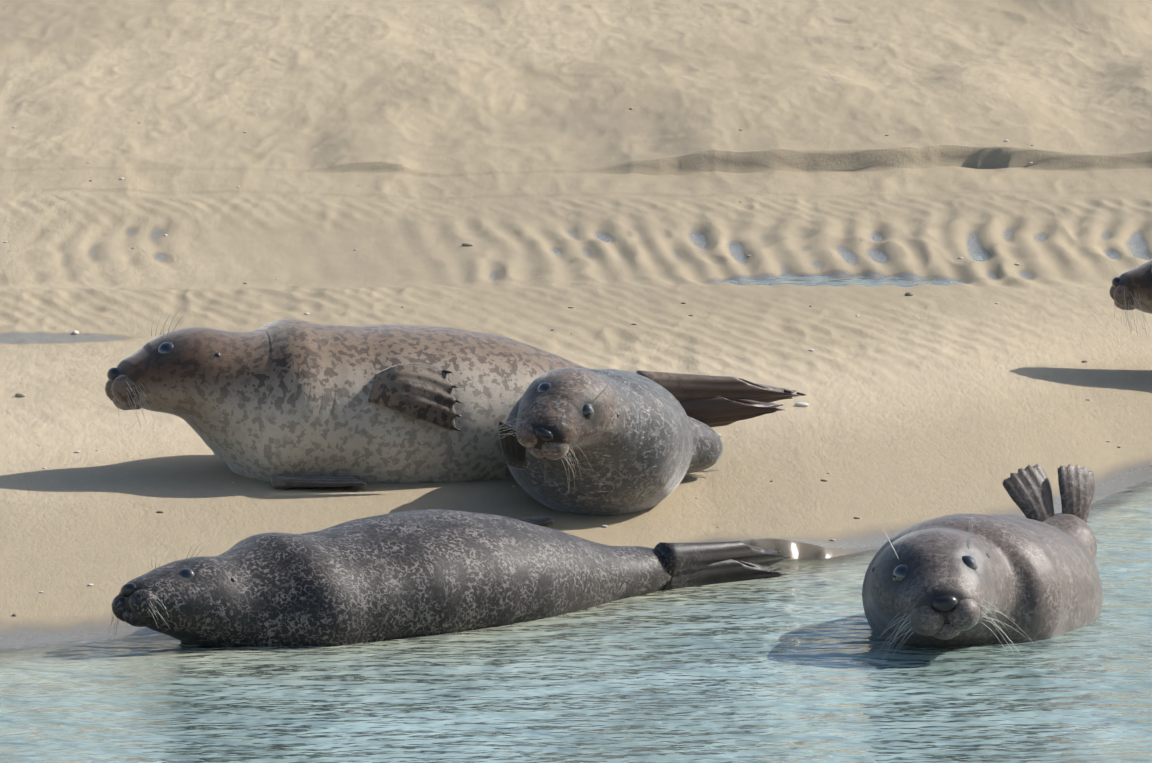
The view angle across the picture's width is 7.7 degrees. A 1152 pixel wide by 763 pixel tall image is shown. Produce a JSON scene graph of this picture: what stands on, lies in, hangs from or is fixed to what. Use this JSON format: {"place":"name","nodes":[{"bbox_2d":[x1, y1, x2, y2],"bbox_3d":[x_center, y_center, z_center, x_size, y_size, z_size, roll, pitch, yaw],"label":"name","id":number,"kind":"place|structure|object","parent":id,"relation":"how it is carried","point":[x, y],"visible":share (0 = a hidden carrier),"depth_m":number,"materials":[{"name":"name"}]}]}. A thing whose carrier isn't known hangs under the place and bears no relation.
{"place":"outdoors","nodes":[
{"label":"outdoors","id":0,"kind":"place"},
{"bbox_2d":[0,0,1151,648],"bbox_3d":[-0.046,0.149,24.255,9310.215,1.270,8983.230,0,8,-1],"label":"sand beach","id":1,"kind":"structure","parent":0,"point":[404,148],"depth_m":25.18,"materials":[{"name":"beige sand"}]},
{"bbox_2d":[108,509,789,646],"bbox_3d":[-0.251,0.450,19.065,1.847,0.346,0.503,-6,10,-39],"label":"seal","id":2,"kind":"object","parent":1,"relation":"on","point":[405,574],"visible":0.81,"depth_m":18.73,"materials":[{"name":"fur"}]},
{"bbox_2d":[105,308,805,487],"bbox_3d":[-0.279,0.025,20.526,1.697,0.459,0.578,0,8,-1],"label":"seal","id":3,"kind":"object","parent":1,"relation":"on","point":[290,402],"visible":0.83,"depth_m":20.33,"materials":[{"name":"fur"}]},
{"bbox_2d":[3,100,1120,616],"bbox_3d":[-0.232,-0.208,23.495,3.475,0.180,9.789,0,8,-1],"label":"shell debris","id":4,"kind":"object","parent":1,"relation":"on","point":[799,404],"visible":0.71,"depth_m":22.42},
{"bbox_2d":[488,352,722,524],"bbox_3d":[0.053,0.107,20.246,0.430,0.440,0.985,2,8,12],"label":"seal pup","id":5,"kind":"object","parent":1,"relation":"on","point":[597,442],"visible":0.98,"depth_m":20.02,"materials":[{"name":"grey fur"}]},
{"bbox_2d":[1109,245,1151,335],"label":"seal","id":6,"kind":"object","parent":1,"relation":"on","point":[1130,289],"visible":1,"depth_m":22.22,"materials":[{"name":"fur"}]},
{"bbox_2d":[0,481,1151,762],"bbox_3d":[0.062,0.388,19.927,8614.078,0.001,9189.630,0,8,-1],"label":"sea water","id":7,"kind":"structure","parent":0,"point":[788,667],"depth_m":18.06,"materials":[{"name":"blue liquid"}]},
{"bbox_2d":[862,464,1102,658],"bbox_3d":[0.902,0.456,18.891,0.463,0.440,1.126,3,9,22],"label":"seal","id":8,"kind":"object","parent":7,"relation":"in","point":[966,579],"visible":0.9,"depth_m":18.63,"materials":[{"name":"grey fur"}]},
{"bbox_2d":[722,254,982,286],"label":"puddle","id":9,"kind":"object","parent":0,"point":[834,281],"depth_m":24.15,"materials":[{"name":"liquid"}]}
]}

